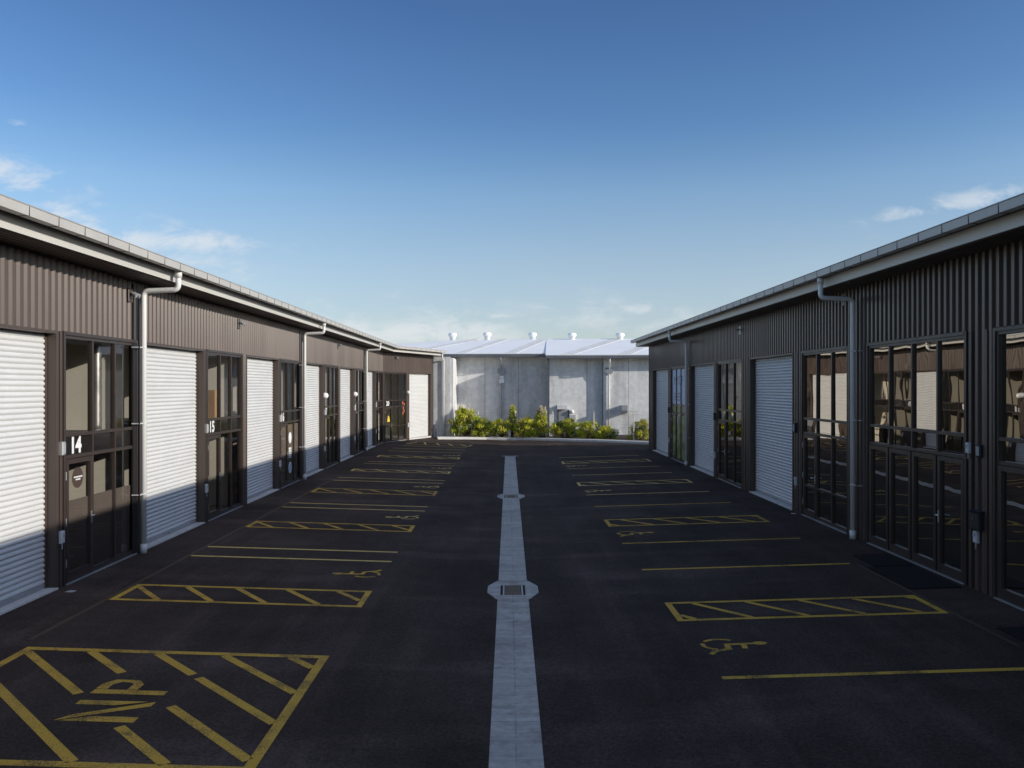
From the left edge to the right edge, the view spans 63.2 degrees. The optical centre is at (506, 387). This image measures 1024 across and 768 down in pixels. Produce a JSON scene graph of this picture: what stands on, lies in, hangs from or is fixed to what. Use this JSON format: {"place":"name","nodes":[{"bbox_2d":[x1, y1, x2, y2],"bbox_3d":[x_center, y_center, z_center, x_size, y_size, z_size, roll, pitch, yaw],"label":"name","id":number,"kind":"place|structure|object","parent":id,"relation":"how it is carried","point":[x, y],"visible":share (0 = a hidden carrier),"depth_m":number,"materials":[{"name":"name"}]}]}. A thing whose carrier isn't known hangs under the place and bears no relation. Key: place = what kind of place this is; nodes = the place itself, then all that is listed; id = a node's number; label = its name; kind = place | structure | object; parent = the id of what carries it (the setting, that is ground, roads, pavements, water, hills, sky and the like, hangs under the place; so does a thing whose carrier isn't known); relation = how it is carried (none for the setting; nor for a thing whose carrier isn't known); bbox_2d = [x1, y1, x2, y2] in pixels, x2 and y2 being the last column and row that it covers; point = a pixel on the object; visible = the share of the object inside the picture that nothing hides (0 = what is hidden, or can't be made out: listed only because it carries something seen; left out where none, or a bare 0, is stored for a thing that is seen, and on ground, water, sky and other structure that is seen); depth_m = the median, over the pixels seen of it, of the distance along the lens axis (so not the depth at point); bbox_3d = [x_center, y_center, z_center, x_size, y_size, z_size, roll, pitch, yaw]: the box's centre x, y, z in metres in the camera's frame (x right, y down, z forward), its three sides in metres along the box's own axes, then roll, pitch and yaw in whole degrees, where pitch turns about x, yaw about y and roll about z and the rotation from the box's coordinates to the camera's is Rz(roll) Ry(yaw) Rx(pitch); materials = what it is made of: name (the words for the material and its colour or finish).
{"place":"outdoors","nodes":[
{"label":"outdoors","id":0,"kind":"place"},
{"bbox_2d":[0,435,1023,767],"bbox_3d":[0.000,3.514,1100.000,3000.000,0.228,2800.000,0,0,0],"label":"ground","id":1,"kind":"structure","parent":0,"point":[630,671],"depth_m":11.79,"materials":[{"name":"black asphalt"}]},
{"bbox_2d":[55,679,167,722],"bbox_3d":[-4.320,3.490,9.300,0.840,0.025,1.220,0,0,0],"label":"no parking lettering","id":2,"kind":"object","parent":1,"relation":"on","point":[134,687],"visible":1,"depth_m":9.19,"materials":[{"name":"yellow paint"}]},
{"bbox_2d":[0,647,328,767],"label":"no parking box","id":3,"kind":"object","parent":1,"relation":"on","point":[47,737],"visible":1,"depth_m":9.01,"materials":[{"name":"yellow paint"}]},
{"bbox_2d":[29,481,329,639],"bbox_3d":[-6.470,3.427,20.900,0.070,0.002,19.200,0,0,0],"label":"faded line","id":4,"kind":"object","parent":1,"relation":"on","point":[77,614],"visible":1,"depth_m":14.94,"materials":[{"name":"paint"}]},
{"bbox_2d":[0,194,456,614],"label":"workshop row","id":5,"kind":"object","parent":1,"relation":"on","point":[151,458],"visible":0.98,"depth_m":17.58,"materials":[{"name":"brown metal"}]},
{"bbox_2d":[0,329,46,606],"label":"roller door","id":6,"kind":"structure","parent":5,"relation":"in","point":[23,355],"depth_m":13.32,"materials":[{"name":"white metal"}]},
{"bbox_2d":[59,530,64,548],"bbox_3d":[-7.522,2.590,14.090,0.072,0.310,0.100,0,0,0],"label":"switch box","id":7,"kind":"object","parent":5,"relation":"attached to","point":[61,537],"visible":1,"depth_m":14.05,"materials":[{"name":"white plastic"}]},
{"bbox_2d":[59,442,65,454],"bbox_3d":[-7.537,1.040,14.120,0.086,0.230,0.100,0,0,0],"label":"intercom","id":8,"kind":"object","parent":5,"relation":"attached to","point":[62,448],"visible":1,"depth_m":14.07,"materials":[{"name":"metal"}]},
{"bbox_2d":[72,467,82,487],"bbox_3d":[-7.608,1.600,14.760,0.008,0.370,0.370,0,0,0],"label":"round sign","id":9,"kind":"object","parent":5,"relation":"attached to","point":[77,477],"visible":1,"depth_m":14.75,"materials":[{"name":"brown plastic"}]},
{"bbox_2d":[66,455,94,583],"bbox_3d":[-7.582,2.315,14.756,0.156,2.130,0.949,0,0,0],"label":"entry door","id":10,"kind":"structure","parent":5,"relation":"in","point":[79,511],"depth_m":14.86,"materials":[{"name":"brown metal"}]},
{"bbox_2d":[94,342,101,429],"bbox_3d":[-8.150,-0.550,16.520,0.212,2.820,0.209,0,0,0],"label":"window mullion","id":11,"kind":"object","parent":5,"relation":"on","point":[97,385],"visible":0.39,"depth_m":16.45,"materials":[{"name":"metal"}]},
{"bbox_2d":[62,331,137,585],"bbox_3d":[-7.635,1.220,15.630,0.170,4.360,2.860,0,0,0],"label":"shopfront window","id":12,"kind":"structure","parent":5,"relation":"in","point":[112,508],"depth_m":15.90,"materials":[{"name":"brown metal"}]},
{"bbox_2d":[128,288,140,302],"bbox_3d":[-7.473,-1.849,16.720,0.193,0.278,0.231,0,0,0],"label":"security light","id":13,"kind":"object","parent":5,"relation":"attached to","point":[131,293],"visible":1,"depth_m":16.66,"materials":[{"name":"white plastic"}]},
{"bbox_2d":[147,346,196,542],"bbox_3d":[-7.755,1.235,19.125,0.090,4.270,3.310,0,0,0],"label":"roller door","id":14,"kind":"structure","parent":5,"relation":"in","point":[171,373],"depth_m":19.21,"materials":[{"name":"white metal"}]},
{"bbox_2d":[205,424,208,432],"bbox_3d":[-7.537,1.040,20.920,0.086,0.230,0.100,0,0,0],"label":"intercom","id":15,"kind":"object","parent":5,"relation":"attached to","point":[206,428],"visible":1,"depth_m":20.88,"materials":[{"name":"metal"}]},
{"bbox_2d":[208,390,216,417],"bbox_3d":[-8.200,0.479,22.950,0.404,0.802,0.300,0,0,0],"label":"cardboard box","id":16,"kind":"object","parent":5,"relation":"on","point":[212,403],"visible":0.46,"depth_m":22.80,"materials":[{"name":"brown cardboard"}]},
{"bbox_2d":[208,434,221,519],"bbox_3d":[-7.582,2.315,21.556,0.156,2.130,0.949,0,0,0],"label":"entry door","id":17,"kind":"structure","parent":5,"relation":"in","point":[214,513],"depth_m":21.95,"materials":[{"name":"brown metal"}]},
{"bbox_2d":[206,349,242,521],"bbox_3d":[-7.635,1.220,22.430,0.170,4.360,2.860,0,0,0],"label":"shopfront window","id":18,"kind":"structure","parent":5,"relation":"in","point":[228,424],"depth_m":22.90,"materials":[{"name":"brown metal"}]},
{"bbox_2d":[237,319,245,328],"bbox_3d":[-7.473,-1.789,23.500,0.193,0.278,0.231,0,0,0],"label":"security light","id":19,"kind":"object","parent":5,"relation":"attached to","point":[239,322],"visible":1,"depth_m":23.42,"materials":[{"name":"white plastic"}]},
{"bbox_2d":[247,357,273,499],"bbox_3d":[-7.755,1.235,25.925,0.090,4.270,3.310,0,0,0],"label":"roller door","id":20,"kind":"structure","parent":5,"relation":"in","point":[260,372],"depth_m":26.15,"materials":[{"name":"white metal"}]},
{"bbox_2d":[281,423,289,487],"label":"entry door","id":21,"kind":"structure","parent":5,"relation":"in","point":[284,427],"depth_m":28.57,"materials":[{"name":"black glass"}]},
{"bbox_2d":[280,358,301,488],"bbox_3d":[-7.635,1.220,29.230,0.170,4.360,2.860,0,0,0],"label":"shopfront window","id":22,"kind":"structure","parent":5,"relation":"in","point":[288,416],"depth_m":29.71,"materials":[{"name":"brown metal"}]},
{"bbox_2d":[306,364,319,473],"bbox_3d":[-7.755,1.235,32.725,0.090,4.270,3.310,0,0,0],"label":"roller door","id":23,"kind":"structure","parent":5,"relation":"in","point":[312,371],"depth_m":33.26,"materials":[{"name":"white metal"}]},
{"bbox_2d":[325,416,330,467],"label":"entry door","id":24,"kind":"structure","parent":5,"relation":"in","point":[327,464],"depth_m":35.54,"materials":[{"name":"brown metal"}]},
{"bbox_2d":[325,364,338,465],"bbox_3d":[-7.635,1.220,36.030,0.170,4.360,2.860,0,0,0],"label":"shopfront window","id":25,"kind":"structure","parent":5,"relation":"in","point":[332,410],"depth_m":36.66,"materials":[{"name":"brown metal"}]},
{"bbox_2d":[340,368,349,458],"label":"roller door","id":26,"kind":"structure","parent":5,"relation":"in","point":[344,373],"depth_m":39.84,"materials":[{"name":"white metal"}]},
{"bbox_2d":[355,412,357,454],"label":"entry door","id":27,"kind":"structure","parent":5,"relation":"in","point":[356,452],"depth_m":42.34,"materials":[{"name":"brown metal"}]},
{"bbox_2d":[354,368,364,455],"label":"shopfront window","id":28,"kind":"structure","parent":5,"relation":"in","point":[359,406],"depth_m":43.31,"materials":[{"name":"brown metal"}]},
{"bbox_2d":[368,371,372,446],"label":"roller door","id":29,"kind":"structure","parent":5,"relation":"in","point":[370,374],"depth_m":47.33,"materials":[{"name":"white metal"}]},
{"bbox_2d":[376,408,379,444],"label":"entry door","id":30,"kind":"structure","parent":5,"relation":"in","point":[377,409],"depth_m":49.14,"materials":[{"name":"brown metal"}]},
{"bbox_2d":[376,371,382,443],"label":"shopfront window","id":31,"kind":"structure","parent":5,"relation":"in","point":[379,401],"depth_m":50.10,"materials":[{"name":"brown metal"}]},
{"bbox_2d":[385,407,392,441],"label":"entry door","id":32,"kind":"structure","parent":5,"relation":"in","point":[386,440],"depth_m":51.93,"materials":[{"name":"brown metal"}]},
{"bbox_2d":[384,372,406,442],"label":"shopfront window","id":33,"kind":"structure","parent":5,"relation":"in","point":[387,403],"depth_m":53.02,"materials":[{"name":"brown metal"}]},
{"bbox_2d":[409,374,427,437],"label":"roller door","id":34,"kind":"structure","parent":5,"relation":"in","point":[418,383],"depth_m":56.10,"materials":[{"name":"white metal"}]},
{"bbox_2d":[109,584,371,606],"bbox_3d":[-4.380,3.489,13.960,4.080,0.122,1.080,0,0,0],"label":"hatched bay","id":35,"kind":"object","parent":1,"relation":"on","point":[362,600],"visible":1,"depth_m":13.91,"materials":[{"name":"yellow paint"}]},
{"bbox_2d":[191,555,391,561],"bbox_3d":[-4.380,3.489,16.940,4.080,0.122,0.100,0,0,0],"label":"parking line","id":36,"kind":"object","parent":1,"relation":"on","point":[291,558],"visible":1,"depth_m":16.94,"materials":[{"name":"yellow paint"}]},
{"bbox_2d":[208,546,397,552],"bbox_3d":[-4.380,3.489,17.900,4.080,0.122,0.100,0,0,0],"label":"parking line","id":37,"kind":"object","parent":1,"relation":"on","point":[302,549],"visible":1,"depth_m":17.90,"materials":[{"name":"yellow paint"}]},
{"bbox_2d":[246,521,414,531],"bbox_3d":[-4.380,3.489,20.875,4.080,0.122,0.950,0,0,0],"label":"hatched bay","id":38,"kind":"object","parent":1,"relation":"on","point":[410,529],"visible":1,"depth_m":20.85,"materials":[{"name":"yellow paint"}]},
{"bbox_2d":[296,507,413,510],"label":"parking line","id":39,"kind":"object","parent":1,"relation":"on","point":[363,509],"visible":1,"depth_m":23.84,"materials":[{"name":"yellow paint"}]},
{"bbox_2d":[332,570,380,576],"bbox_3d":[-2.768,3.535,15.731,0.983,0.028,0.573,0,0,-23],"label":"wheelchair symbol","id":40,"kind":"object","parent":1,"relation":"on","point":[352,572],"visible":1,"depth_m":15.79,"materials":[{"name":"yellow paint"}]},
{"bbox_2d":[291,502,426,506],"bbox_3d":[-4.380,3.489,24.700,4.080,0.122,0.100,0,0,0],"label":"parking line","id":41,"kind":"object","parent":1,"relation":"on","point":[359,504],"visible":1,"depth_m":24.70,"materials":[{"name":"yellow paint"}]},
{"bbox_2d":[311,488,437,495],"bbox_3d":[-4.380,3.489,27.775,4.080,0.122,1.150,0,0,0],"label":"hatched bay","id":42,"kind":"object","parent":1,"relation":"on","point":[434,493],"visible":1,"depth_m":27.75,"materials":[{"name":"yellow paint"}]},
{"bbox_2d":[339,477,444,480],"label":"parking line","id":43,"kind":"object","parent":1,"relation":"on","point":[382,478],"visible":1,"depth_m":31.64,"materials":[{"name":"yellow paint"}]},
{"bbox_2d":[341,480,442,483],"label":"parking line","id":44,"kind":"object","parent":1,"relation":"on","point":[382,481],"visible":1,"depth_m":30.70,"materials":[{"name":"yellow paint"}]},
{"bbox_2d":[351,469,449,473],"bbox_3d":[-4.380,3.489,34.550,4.080,0.122,0.900,0,0,0],"label":"hatched bay","id":45,"kind":"object","parent":1,"relation":"on","point":[443,472],"visible":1,"depth_m":34.57,"materials":[{"name":"yellow paint"}]},
{"bbox_2d":[377,455,459,458],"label":"hatched bay","id":46,"kind":"object","parent":1,"relation":"on","point":[420,456],"visible":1,"depth_m":41.57,"materials":[{"name":"yellow paint"}]},
{"bbox_2d":[497,494,524,498],"bbox_3d":[0.147,3.716,27.550,0.904,0.220,1.245,0,0,0],"label":"drain sump","id":47,"kind":"object","parent":1,"relation":"in","point":[501,496],"visible":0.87,"depth_m":27.48,"materials":[{"name":"concrete"}]},
{"bbox_2d":[487,581,538,599],"bbox_3d":[0.113,3.716,14.850,0.904,0.220,1.325,0,0,0],"label":"drain sump","id":48,"kind":"object","parent":1,"relation":"in","point":[494,590],"visible":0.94,"depth_m":14.83,"materials":[{"name":"concrete"}]},
{"bbox_2d":[489,457,543,767],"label":"drain channel","id":49,"kind":"object","parent":1,"relation":"on","point":[515,739],"visible":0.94,"depth_m":10.70,"materials":[{"name":"concrete"}]},
{"bbox_2d":[395,332,648,435],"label":"concrete warehouse","id":50,"kind":"structure","parent":1,"relation":"on","point":[581,378],"depth_m":61.86,"materials":[{"name":"grey concrete"}]},
{"bbox_2d":[558,410,568,435],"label":"service door","id":51,"kind":"structure","parent":50,"relation":"in","point":[562,413],"depth_m":59.89,"materials":[{"name":"grey metal"}]},
{"bbox_2d":[436,437,648,443],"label":"kerb","id":52,"kind":"structure","parent":1,"relation":"on","point":[560,439],"depth_m":55.06,"materials":[{"name":"concrete"}]},
{"bbox_2d":[440,436,644,440],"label":"verge","id":53,"kind":"structure","parent":1,"relation":"on","point":[540,437],"depth_m":57.02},
{"bbox_2d":[447,403,483,435],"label":"leafy shrub","id":54,"kind":"object","parent":53,"relation":"on","point":[461,426],"visible":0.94,"depth_m":57.63,"materials":[{"name":"green plant"}]},
{"bbox_2d":[470,417,497,436],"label":"leafy shrub","id":55,"kind":"object","parent":53,"relation":"on","point":[481,424],"visible":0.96,"depth_m":57.28,"materials":[{"name":"green plant"}]},
{"bbox_2d":[488,418,514,436],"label":"leafy shrub","id":56,"kind":"object","parent":53,"relation":"on","point":[499,425],"visible":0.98,"depth_m":57.10,"materials":[{"name":"green plant"}]},
{"bbox_2d":[506,404,517,436],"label":"leafy shrub","id":57,"kind":"object","parent":53,"relation":"on","point":[512,416],"visible":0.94,"depth_m":57.27,"materials":[{"name":"green plant"}]},
{"bbox_2d":[513,415,538,437],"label":"leafy shrub","id":58,"kind":"object","parent":53,"relation":"on","point":[527,423],"visible":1,"depth_m":56.65,"materials":[{"name":"green plant"}]},
{"bbox_2d":[530,405,550,437],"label":"flowering shrub","id":59,"kind":"object","parent":53,"relation":"on","point":[540,418],"visible":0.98,"depth_m":56.61,"materials":[{"name":"green plant"}]},
{"bbox_2d":[454,409,648,439],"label":"hedge","id":60,"kind":"object","parent":53,"relation":"on","point":[481,412],"visible":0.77,"depth_m":55.44,"materials":[{"name":"plant"}]},
{"bbox_2d":[548,418,581,437],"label":"leafy shrub","id":61,"kind":"object","parent":53,"relation":"on","point":[556,428],"visible":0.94,"depth_m":55.82,"materials":[{"name":"green plant"}]},
{"bbox_2d":[575,420,602,438],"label":"leafy shrub","id":62,"kind":"object","parent":53,"relation":"on","point":[581,431],"visible":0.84,"depth_m":55.11,"materials":[{"name":"green plant"}]},
{"bbox_2d":[593,424,618,438],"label":"leafy shrub","id":63,"kind":"object","parent":53,"relation":"on","point":[609,432],"visible":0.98,"depth_m":54.48,"materials":[{"name":"green plant"}]},
{"bbox_2d":[626,418,648,439],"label":"leafy shrub","id":64,"kind":"object","parent":53,"relation":"on","point":[643,431],"visible":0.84,"depth_m":53.52,"materials":[{"name":"green plant"}]},
{"bbox_2d":[562,459,649,463],"bbox_3d":[4.660,3.488,39.100,4.120,0.124,1.200,0,0,0],"label":"hatched bay","id":65,"kind":"object","parent":1,"relation":"on","point":[603,462],"visible":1,"depth_m":39.11,"materials":[{"name":"yellow paint"}]},
{"bbox_2d":[576,479,692,485],"bbox_3d":[4.660,3.488,30.450,4.120,0.124,1.100,0,0,0],"label":"hatched bay","id":66,"kind":"object","parent":1,"relation":"on","point":[578,483],"visible":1,"depth_m":30.42,"materials":[{"name":"yellow paint"}]},
{"bbox_2d":[617,531,653,535],"bbox_3d":[3.058,3.534,20.199,0.983,0.028,0.573,0,0,-23],"label":"wheelchair symbol","id":67,"kind":"object","parent":1,"relation":"on","point":[633,534],"visible":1,"depth_m":20.17,"materials":[{"name":"yellow paint"}]},
{"bbox_2d":[595,491,708,494],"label":"parking line","id":68,"kind":"object","parent":1,"relation":"on","point":[662,492],"visible":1,"depth_m":27.40,"materials":[{"name":"yellow paint"}]},
{"bbox_2d":[595,502,730,506],"bbox_3d":[4.650,3.488,24.750,4.040,0.121,0.100,0,0,0],"label":"parking line","id":69,"kind":"object","parent":1,"relation":"on","point":[664,504],"visible":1,"depth_m":24.75,"materials":[{"name":"yellow paint"}]},
{"bbox_2d":[604,515,769,525],"bbox_3d":[4.660,3.488,21.750,4.120,0.124,1.100,0,0,0],"label":"hatched bay","id":70,"kind":"object","parent":1,"relation":"on","point":[609,524],"visible":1,"depth_m":21.67,"materials":[{"name":"yellow paint"}]},
{"bbox_2d":[622,538,800,543],"bbox_3d":[4.650,3.488,18.900,4.040,0.121,0.100,0,0,0],"label":"parking line","id":71,"kind":"object","parent":1,"relation":"on","point":[712,540],"visible":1,"depth_m":18.89,"materials":[{"name":"yellow paint"}]},
{"bbox_2d":[700,639,766,654],"bbox_3d":[3.058,3.534,11.469,0.983,0.028,0.573,0,0,-23],"label":"wheelchair symbol","id":72,"kind":"object","parent":1,"relation":"on","point":[727,646],"visible":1,"depth_m":11.42,"materials":[{"name":"yellow paint"}]},
{"bbox_2d":[642,563,849,569],"bbox_3d":[4.650,3.488,16.180,4.040,0.121,0.100,0,0,0],"label":"parking line","id":73,"kind":"object","parent":1,"relation":"on","point":[746,566],"visible":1,"depth_m":16.18,"materials":[{"name":"yellow paint"}]},
{"bbox_2d":[664,595,947,620],"bbox_3d":[4.660,3.488,13.170,4.120,0.124,1.100,0,0,0],"label":"hatched bay","id":74,"kind":"object","parent":1,"relation":"on","point":[675,613],"visible":1,"depth_m":13.07,"materials":[{"name":"yellow paint"}]},
{"bbox_2d":[631,193,1023,610],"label":"workshop row","id":75,"kind":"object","parent":1,"relation":"on","point":[893,386],"visible":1,"depth_m":17.15,"materials":[{"name":"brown metal"}]},
{"bbox_2d":[656,369,667,453],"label":"roller door","id":76,"kind":"structure","parent":75,"relation":"in","point":[661,375],"depth_m":43.12,"materials":[{"name":"white metal"}]},
{"bbox_2d":[671,413,675,459],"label":"entry door","id":77,"kind":"structure","parent":75,"relation":"in","point":[673,456],"depth_m":39.35,"materials":[{"name":"brown metal"}]},
{"bbox_2d":[671,365,684,462],"bbox_3d":[7.955,1.220,38.320,0.170,4.360,3.200,0,0,0],"label":"shopfront window","id":78,"kind":"structure","parent":75,"relation":"in","point":[676,368],"depth_m":38.03,"materials":[{"name":"brown metal"}]},
{"bbox_2d":[672,369,684,460],"bbox_3d":[7.937,1.230,38.320,0.014,4.100,2.960,0,0,0],"label":"glass door","id":79,"kind":"structure","parent":75,"relation":"attached to","point":[678,407],"depth_m":38.41,"materials":[{"name":"grey"}]},
{"bbox_2d":[694,364,713,473],"bbox_3d":[8.075,1.235,33.670,0.090,4.270,3.980,0,0,0],"label":"roller door","id":80,"kind":"structure","parent":75,"relation":"in","point":[703,375],"depth_m":33.93,"materials":[{"name":"white metal"}]},
{"bbox_2d":[718,421,724,480],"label":"entry door","id":81,"kind":"structure","parent":75,"relation":"in","point":[721,424],"depth_m":30.74,"materials":[{"name":"black glass"}]},
{"bbox_2d":[717,359,741,488],"bbox_3d":[7.955,1.220,29.510,0.170,4.360,3.300,0,0,0],"label":"shopfront window","id":82,"kind":"structure","parent":75,"relation":"in","point":[729,372],"depth_m":29.41,"materials":[{"name":"brown metal"}]},
{"bbox_2d":[755,356,791,505],"bbox_3d":[8.075,1.235,24.960,0.090,4.270,3.980,0,0,0],"label":"roller door","id":83,"kind":"structure","parent":75,"relation":"in","point":[773,376],"depth_m":25.07,"materials":[{"name":"white metal"}]},
{"bbox_2d":[793,423,796,432],"bbox_3d":[7.827,1.100,22.580,0.086,0.270,0.140,0,0,0],"label":"intercom","id":84,"kind":"object","parent":75,"relation":"attached to","point":[794,427],"visible":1,"depth_m":22.52,"materials":[{"name":"black plastic"}]},
{"bbox_2d":[802,434,815,518],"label":"entry door","id":85,"kind":"structure","parent":75,"relation":"in","point":[809,441],"depth_m":21.81,"materials":[{"name":"black glass"}]},
{"bbox_2d":[801,346,847,533],"bbox_3d":[7.955,1.220,20.735,0.170,4.360,3.050,0,0,0],"label":"shopfront window","id":86,"kind":"structure","parent":75,"relation":"in","point":[824,372],"depth_m":20.55,"materials":[{"name":"black glass"}]},
{"bbox_2d":[835,294,844,305],"bbox_3d":[7.793,-2.039,19.450,0.193,0.278,0.231,0,0,0],"label":"security light","id":87,"kind":"object","parent":75,"relation":"attached to","point":[842,303],"visible":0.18,"depth_m":19.45,"materials":[{"name":"black plastic"}]},
{"bbox_2d":[869,445,890,549],"bbox_3d":[7.937,2.315,17.667,0.086,2.130,0.876,0,0,0],"label":"folding door leaf","id":88,"kind":"structure","parent":75,"relation":"in","point":[878,455],"depth_m":17.71,"materials":[{"name":"brown metal"}]},
{"bbox_2d":[889,448,911,559],"bbox_3d":[7.937,2.315,16.720,0.086,2.130,0.902,0,0,0],"label":"folding door leaf","id":89,"kind":"structure","parent":75,"relation":"in","point":[900,460],"depth_m":16.76,"materials":[{"name":"brown metal"}]},
{"bbox_2d":[866,331,968,585],"bbox_3d":[7.955,1.220,16.240,0.170,4.360,3.960,0,0,0],"label":"shopfront window","id":90,"kind":"structure","parent":75,"relation":"in","point":[917,389],"depth_m":15.90,"materials":[{"name":"brown metal"}]},
{"bbox_2d":[912,451,936,570],"bbox_3d":[7.937,2.315,15.760,0.086,2.130,0.902,0,0,0],"label":"folding door leaf","id":91,"kind":"structure","parent":75,"relation":"in","point":[924,465],"depth_m":15.80,"materials":[{"name":"brown metal"}]},
{"bbox_2d":[935,455,963,582],"bbox_3d":[7.902,2.315,14.813,0.156,2.130,0.876,0,0,0],"label":"folding door leaf","id":92,"kind":"structure","parent":75,"relation":"in","point":[950,470],"depth_m":14.86,"materials":[{"name":"brown metal"}]},
{"bbox_2d":[965,442,970,458],"bbox_3d":[7.834,1.080,14.130,0.072,0.280,0.090,0,0,0],"label":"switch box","id":93,"kind":"object","parent":75,"relation":"attached to","point":[967,447],"visible":1,"depth_m":14.10,"materials":[{"name":"white plastic"}]},
{"bbox_2d":[972,530,978,548],"bbox_3d":[7.834,2.550,13.900,0.072,0.300,0.110,0,0,0],"label":"switch box","id":94,"kind":"object","parent":75,"relation":"attached to","point":[975,534],"visible":1,"depth_m":13.86,"materials":[{"name":"white plastic"}]},
{"bbox_2d":[968,508,984,530],"bbox_3d":[7.805,2.205,13.840,0.130,0.330,0.320,0,0,0],"label":"letterbox","id":95,"kind":"object","parent":75,"relation":"attached to","point":[976,519],"visible":1,"depth_m":13.74,"materials":[{"name":"black metal"}]},
{"bbox_2d":[976,445,982,457],"bbox_3d":[7.837,1.060,13.800,0.066,0.210,0.120,0,0,0],"label":"intercom","id":96,"kind":"object","parent":75,"relation":"attached to","point":[979,451],"visible":1,"depth_m":13.75,"materials":[{"name":"black plastic"}]},
{"bbox_2d":[993,324,1023,597],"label":"shopfront window","id":97,"kind":"structure","parent":75,"relation":"in","point":[1008,341],"depth_m":13.25,"materials":[{"name":"brown metal"}]},
{"bbox_2d":[998,465,1023,607],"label":"folding door leaf","id":98,"kind":"structure","parent":75,"relation":"in","point":[1010,479],"depth_m":13.08,"materials":[{"name":"brown metal"}]},
{"bbox_2d":[721,667,1023,678],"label":"parking line","id":99,"kind":"object","parent":1,"relation":"on","point":[872,673],"visible":1,"depth_m":10.16,"materials":[{"name":"yellow paint"}]},
{"bbox_2d":[852,554,912,566],"bbox_3d":[7.380,3.400,16.365,0.720,0.035,1.070,0,0,0],"label":"doormat","id":100,"kind":"object","parent":1,"relation":"on","point":[877,560],"visible":1,"depth_m":16.32,"materials":[{"name":"black rubber"}]},
{"bbox_2d":[867,566,961,588],"bbox_3d":[7.275,3.403,14.940,0.890,0.041,1.680,0,0,0],"label":"doormat","id":101,"kind":"object","parent":1,"relation":"on","point":[911,577],"visible":1,"depth_m":14.83,"materials":[{"name":"black rubber"}]},
{"bbox_2d":[856,564,1019,645],"bbox_3d":[6.780,3.425,13.550,0.060,0.002,5.100,0,0,0],"label":"faded line","id":102,"kind":"object","parent":1,"relation":"on","point":[966,619],"visible":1,"depth_m":12.88,"materials":[{"name":"paint"}]},
{"bbox_2d":[997,627,1023,641],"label":"doormat","id":103,"kind":"object","parent":1,"relation":"on","point":[1017,632],"visible":1,"depth_m":11.59,"materials":[{"name":"black rubber"}]},
{"bbox_2d":[0,0,1023,343],"label":"sky","id":104,"kind":"structure","parent":0,"point":[392,171],"materials":[{"name":"blue"}]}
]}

